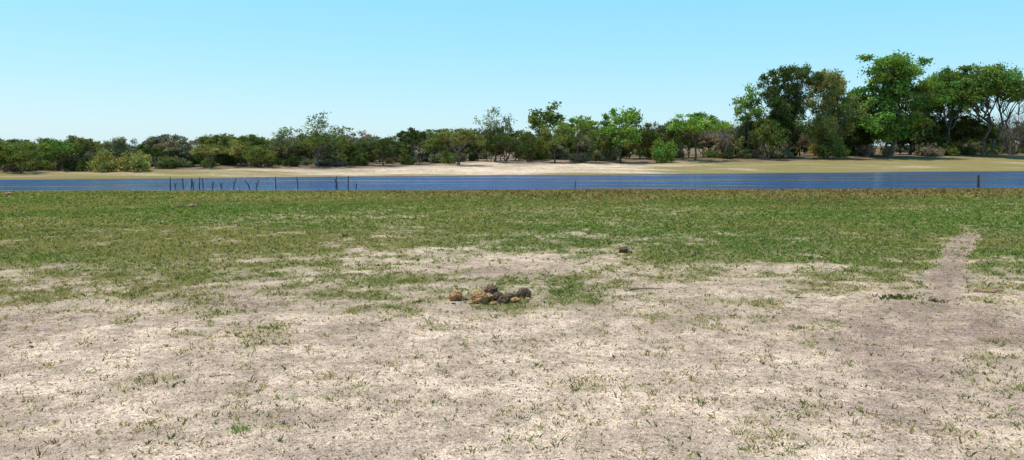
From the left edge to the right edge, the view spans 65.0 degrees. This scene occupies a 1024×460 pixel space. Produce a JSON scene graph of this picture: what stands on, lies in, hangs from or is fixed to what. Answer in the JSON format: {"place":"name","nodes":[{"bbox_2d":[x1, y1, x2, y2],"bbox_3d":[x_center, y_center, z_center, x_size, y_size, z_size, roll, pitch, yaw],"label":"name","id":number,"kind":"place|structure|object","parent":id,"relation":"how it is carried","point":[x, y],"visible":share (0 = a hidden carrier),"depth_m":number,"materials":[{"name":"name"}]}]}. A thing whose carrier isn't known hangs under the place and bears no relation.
{"place":"outdoors","nodes":[
{"label":"outdoors","id":0,"kind":"place"},
{"bbox_2d":[0,145,1023,459],"bbox_3d":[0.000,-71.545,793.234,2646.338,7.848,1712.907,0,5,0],"label":"ground","id":1,"kind":"structure","parent":0,"point":[470,419],"depth_m":7.08,"materials":[{"name":"soil"}]},
{"bbox_2d":[0,148,17,171],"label":"riverside tree","id":2,"kind":"object","parent":1,"relation":"on","point":[4,162],"visible":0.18,"depth_m":91.38,"materials":[{"name":"green plant"}]},
{"bbox_2d":[0,139,46,172],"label":"riverside tree","id":3,"kind":"object","parent":1,"relation":"on","point":[10,151],"visible":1,"depth_m":89.16,"materials":[{"name":"green plant"}]},
{"bbox_2d":[32,229,58,232],"bbox_3d":[-10.908,0.007,18.858,0.730,0.070,0.515,3,6,29],"label":"grass tuft","id":4,"kind":"object","parent":1,"relation":"on","point":[53,230],"visible":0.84,"depth_m":18.80,"materials":[{"name":"green plant"}]},
{"bbox_2d":[34,137,82,170],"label":"riverside tree","id":5,"kind":"object","parent":1,"relation":"on","point":[59,146],"visible":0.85,"depth_m":93.61,"materials":[{"name":"green plant"}]},
{"bbox_2d":[61,148,93,170],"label":"bush","id":6,"kind":"object","parent":1,"relation":"on","point":[80,165],"visible":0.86,"depth_m":93.19,"materials":[{"name":"green plant"}]},
{"bbox_2d":[85,145,119,172],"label":"bush","id":7,"kind":"object","parent":1,"relation":"on","point":[99,163],"visible":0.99,"depth_m":91.52,"materials":[{"name":"green plant"}]},
{"bbox_2d":[114,148,153,171],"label":"bush","id":8,"kind":"object","parent":1,"relation":"on","point":[134,163],"visible":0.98,"depth_m":92.64,"materials":[{"name":"green plant"}]},
{"bbox_2d":[139,146,169,167],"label":"riverside tree","id":9,"kind":"object","parent":1,"relation":"on","point":[151,151],"visible":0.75,"depth_m":103.11,"materials":[{"name":"green plant"}]},
{"bbox_2d":[163,144,190,158],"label":"thorn tree","id":10,"kind":"object","parent":1,"relation":"on","point":[175,149],"visible":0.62,"depth_m":106.16,"materials":[{"name":"green plant"}]},
{"bbox_2d":[189,143,235,168],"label":"acacia tree","id":11,"kind":"object","parent":1,"relation":"on","point":[208,150],"visible":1,"depth_m":101.56,"materials":[{"name":"green plant"}]},
{"bbox_2d":[226,423,251,433],"bbox_3d":[-1.690,1.238,5.000,0.184,0.041,0.134,4,6,35],"label":"grass tuft","id":12,"kind":"object","parent":1,"relation":"on","point":[237,429],"visible":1,"depth_m":5.00,"materials":[{"name":"green plant"}]},
{"bbox_2d":[227,139,256,166],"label":"riverside tree","id":13,"kind":"object","parent":1,"relation":"on","point":[237,147],"visible":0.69,"depth_m":107.70,"materials":[{"name":"green plant"}]},
{"bbox_2d":[240,144,277,167],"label":"riverside tree","id":14,"kind":"object","parent":1,"relation":"on","point":[269,155],"visible":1,"depth_m":105.23,"materials":[{"name":"green plant"}]},
{"bbox_2d":[265,128,303,163],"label":"thorn tree","id":15,"kind":"object","parent":1,"relation":"on","point":[277,146],"visible":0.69,"depth_m":114.53,"materials":[{"name":"green plant"}]},
{"bbox_2d":[273,111,353,166],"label":"thorn tree","id":16,"kind":"object","parent":1,"relation":"on","point":[321,138],"visible":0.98,"depth_m":109.19,"materials":[{"name":"green plant"}]},
{"bbox_2d":[307,122,347,164],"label":"thorn tree","id":17,"kind":"object","parent":1,"relation":"on","point":[329,148],"visible":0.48,"depth_m":112.91,"materials":[{"name":"green plant"}]},
{"bbox_2d":[340,139,370,157],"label":"riverside tree","id":18,"kind":"object","parent":1,"relation":"on","point":[352,147],"visible":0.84,"depth_m":115.87,"materials":[{"name":"green plant"}]},
{"bbox_2d":[362,136,411,165],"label":"riverside tree","id":19,"kind":"object","parent":1,"relation":"on","point":[385,142],"visible":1,"depth_m":114.61,"materials":[{"name":"green plant"}]},
{"bbox_2d":[396,127,426,158],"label":"acacia tree","id":20,"kind":"object","parent":1,"relation":"on","point":[411,136],"visible":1,"depth_m":120.65,"materials":[{"name":"green plant"}]},
{"bbox_2d":[418,137,452,153],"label":"riverside tree","id":21,"kind":"object","parent":1,"relation":"on","point":[428,145],"visible":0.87,"depth_m":126.57,"materials":[{"name":"green plant"}]},
{"bbox_2d":[429,125,487,164],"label":"acacia tree","id":22,"kind":"object","parent":1,"relation":"on","point":[460,137],"visible":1,"depth_m":118.43,"materials":[{"name":"green plant"}]},
{"bbox_2d":[444,285,530,304],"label":"rocks","id":23,"kind":"object","parent":1,"relation":"on","point":[488,294],"visible":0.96,"depth_m":9.59,"materials":[{"name":"brown stone"}]},
{"bbox_2d":[473,106,517,161],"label":"thorn tree","id":24,"kind":"object","parent":1,"relation":"on","point":[496,122],"visible":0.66,"depth_m":131.72,"materials":[{"name":"green plant"}]},
{"bbox_2d":[484,126,531,162],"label":"riverside tree","id":25,"kind":"object","parent":1,"relation":"on","point":[496,142],"visible":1,"depth_m":129.22,"materials":[{"name":"green plant"}]},
{"bbox_2d":[0,187,1023,459],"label":"grass","id":26,"kind":"structure","parent":1,"relation":"on","point":[834,201],"depth_m":16.39,"materials":[{"name":"green plant"}]},
{"bbox_2d":[0,113,1023,166],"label":"distant treeline","id":27,"kind":"object","parent":1,"relation":"on","point":[119,146],"visible":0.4,"depth_m":142.32,"materials":[{"name":"green plant"}]},
{"bbox_2d":[0,141,1023,171],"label":"shrub thicket","id":28,"kind":"object","parent":1,"relation":"on","point":[336,159],"visible":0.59,"depth_m":127.74,"materials":[{"name":"green plant"}]},
{"bbox_2d":[500,403,555,412],"bbox_3d":[0.109,1.219,5.468,0.349,0.050,0.279,-2,6,-23],"label":"grass tuft","id":29,"kind":"object","parent":1,"relation":"on","point":[530,408],"visible":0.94,"depth_m":5.45,"materials":[{"name":"green plant"}]},
{"bbox_2d":[493,334,566,347],"bbox_3d":[0.167,1.037,7.542,0.709,0.047,0.489,0,5,0],"label":"grass tuft","id":30,"kind":"object","parent":1,"relation":"on","point":[527,340],"visible":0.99,"depth_m":7.54,"materials":[{"name":"plant"}]},
{"bbox_2d":[519,131,541,161],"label":"riverside tree","id":31,"kind":"object","parent":1,"relation":"on","point":[533,146],"visible":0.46,"depth_m":133.16,"materials":[{"name":"green plant"}]},
{"bbox_2d":[525,100,565,130],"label":"slender tree","id":32,"kind":"object","parent":1,"relation":"on","point":[549,116],"visible":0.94,"depth_m":145.13,"materials":[{"name":"green plant"}]},
{"bbox_2d":[534,121,573,162],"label":"riverside tree","id":33,"kind":"object","parent":1,"relation":"on","point":[548,138],"visible":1,"depth_m":128.68,"materials":[{"name":"green plant"}]},
{"bbox_2d":[558,115,601,162],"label":"acacia tree","id":34,"kind":"object","parent":1,"relation":"on","point":[585,126],"visible":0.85,"depth_m":130.26,"materials":[{"name":"green plant"}]},
{"bbox_2d":[588,126,619,159],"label":"riverside tree","id":35,"kind":"object","parent":1,"relation":"on","point":[604,145],"visible":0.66,"depth_m":139.04,"materials":[{"name":"green plant"}]},
{"bbox_2d":[591,103,643,162],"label":"riverside tree","id":36,"kind":"object","parent":1,"relation":"on","point":[628,120],"visible":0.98,"depth_m":133.59,"materials":[{"name":"green plant"}]},
{"bbox_2d":[619,246,628,252],"bbox_3d":[2.030,0.359,14.574,0.192,0.121,0.161,3,6,31],"label":"elephant dung","id":37,"kind":"object","parent":1,"relation":"on","point":[622,249],"visible":0.96,"depth_m":14.53,"materials":[{"name":"brown"}]},
{"bbox_2d":[629,288,661,289],"bbox_3d":[1.760,0.770,10.506,0.450,0.028,0.032,0,5,0],"label":"fallen stick","id":38,"kind":"object","parent":1,"relation":"on","point":[645,288],"visible":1,"depth_m":10.50,"materials":[{"name":"brown wood"}]},
{"bbox_2d":[636,120,677,158],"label":"riverside tree","id":39,"kind":"object","parent":1,"relation":"on","point":[671,132],"visible":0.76,"depth_m":144.40,"materials":[{"name":"green plant"}]},
{"bbox_2d":[649,134,678,163],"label":"bush","id":40,"kind":"object","parent":1,"relation":"on","point":[665,152],"visible":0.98,"depth_m":135.23,"materials":[{"name":"green plant"}]},
{"bbox_2d":[665,111,733,160],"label":"acacia tree","id":41,"kind":"object","parent":1,"relation":"on","point":[697,122],"visible":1,"depth_m":141.30,"materials":[{"name":"green plant"}]},
{"bbox_2d":[702,120,756,158],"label":"bare thorn bush","id":42,"kind":"object","parent":1,"relation":"on","point":[724,136],"visible":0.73,"depth_m":150.64,"materials":[{"name":"brown plant"}]},
{"bbox_2d":[725,121,761,152],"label":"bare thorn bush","id":43,"kind":"object","parent":1,"relation":"on","point":[743,129],"visible":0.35,"depth_m":158.84,"materials":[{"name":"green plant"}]},
{"bbox_2d":[738,445,758,452],"bbox_3d":[1.389,1.278,4.705,0.132,0.033,0.113,0,5,0],"label":"grass tuft","id":44,"kind":"object","parent":1,"relation":"on","point":[746,448],"visible":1,"depth_m":4.71,"materials":[{"name":"green plant"}]},
{"bbox_2d":[729,83,770,154],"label":"slender tree","id":45,"kind":"object","parent":1,"relation":"on","point":[750,103],"visible":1,"depth_m":154.52,"materials":[{"name":"green plant"}]},
{"bbox_2d":[748,118,790,159],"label":"riverside tree","id":46,"kind":"object","parent":1,"relation":"on","point":[767,129],"visible":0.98,"depth_m":148.82,"materials":[{"name":"green plant"}]},
{"bbox_2d":[756,62,825,156],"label":"tall riverside tree","id":47,"kind":"object","parent":1,"relation":"on","point":[786,110],"visible":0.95,"depth_m":152.61,"materials":[{"name":"green plant"}]},
{"bbox_2d":[802,68,869,158],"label":"tall riverside tree","id":48,"kind":"object","parent":1,"relation":"on","point":[830,110],"visible":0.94,"depth_m":154.80,"materials":[{"name":"green plant"}]},
{"bbox_2d":[834,92,880,155],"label":"tall riverside tree","id":49,"kind":"object","parent":1,"relation":"on","point":[855,138],"visible":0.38,"depth_m":168.61,"materials":[{"name":"green plant"}]},
{"bbox_2d":[838,49,955,157],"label":"tall riverside tree","id":50,"kind":"object","parent":1,"relation":"on","point":[894,73],"visible":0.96,"depth_m":161.54,"materials":[{"name":"green plant"}]},
{"bbox_2d":[872,291,924,300],"bbox_3d":[4.744,0.811,9.869,0.598,0.082,0.472,-4,6,-36],"label":"herb plant","id":51,"kind":"object","parent":1,"relation":"on","point":[893,296],"visible":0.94,"depth_m":9.86,"materials":[{"name":"green plant"}]},
{"bbox_2d":[900,89,965,146],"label":"tall riverside tree","id":52,"kind":"object","parent":1,"relation":"on","point":[937,121],"visible":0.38,"depth_m":177.06,"materials":[{"name":"green plant"}]},
{"bbox_2d":[927,298,948,303],"bbox_3d":[5.146,0.848,9.694,0.206,0.055,0.241,-3,6,-32],"label":"herb plant","id":53,"kind":"object","parent":1,"relation":"on","point":[935,299],"visible":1,"depth_m":9.70,"materials":[{"name":"green plant"}]},
{"bbox_2d":[922,65,982,144],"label":"tall acacia tree","id":54,"kind":"object","parent":1,"relation":"on","point":[946,75],"visible":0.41,"depth_m":174.77,"materials":[{"name":"green plant"}]},
{"bbox_2d":[939,113,997,150],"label":"riverside tree","id":55,"kind":"object","parent":1,"relation":"on","point":[970,121],"visible":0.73,"depth_m":178.78,"materials":[{"name":"green plant"}]},
{"bbox_2d":[936,62,1023,155],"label":"tall acacia tree","id":56,"kind":"object","parent":1,"relation":"on","point":[997,79],"visible":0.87,"depth_m":172.00,"materials":[{"name":"green plant"}]},
{"bbox_2d":[973,289,995,292],"bbox_3d":[6.061,0.781,10.307,0.260,0.034,0.200,2,6,26],"label":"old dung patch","id":57,"kind":"object","parent":1,"relation":"on","point":[982,290],"visible":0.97,"depth_m":10.27,"materials":[{"name":"beige"}]},
{"bbox_2d":[990,115,1022,153],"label":"bare thorn bush","id":58,"kind":"object","parent":1,"relation":"on","point":[1008,130],"visible":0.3,"depth_m":190.07,"materials":[{"name":"brown plant"}]},
{"bbox_2d":[993,114,1023,154],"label":"bare thorn bush","id":59,"kind":"object","parent":1,"relation":"on","point":[1010,151],"visible":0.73,"depth_m":182.84,"materials":[{"name":"brown plant"}]},
{"bbox_2d":[1000,104,1023,153],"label":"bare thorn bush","id":60,"kind":"object","parent":1,"relation":"on","point":[1018,125],"visible":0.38,"depth_m":200.87,"materials":[{"name":"brown plant"}]},
{"bbox_2d":[0,171,1023,190],"bbox_3d":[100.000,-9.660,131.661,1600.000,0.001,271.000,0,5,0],"label":"river water","id":61,"kind":"structure","parent":0,"point":[940,180],"depth_m":68.10,"materials":[{"name":"blue liquid"}]},
{"bbox_2d":[977,175,979,186],"bbox_3d":[32.886,-2.992,56.668,0.231,1.766,0.212,0,5,0],"label":"wooden stake","id":62,"kind":"object","parent":61,"relation":"in","point":[978,182],"visible":0.57,"depth_m":56.59,"materials":[{"name":"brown wood"}]},
{"bbox_2d":[0,234,1023,459],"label":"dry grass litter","id":63,"kind":"object","parent":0,"point":[597,422],"visible":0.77,"depth_m":7.03,"materials":[{"name":"beige plant"}]},
{"bbox_2d":[0,0,1023,147],"label":"sky","id":64,"kind":"structure","parent":0,"point":[102,70],"materials":[{"name":"blue"}]}
]}

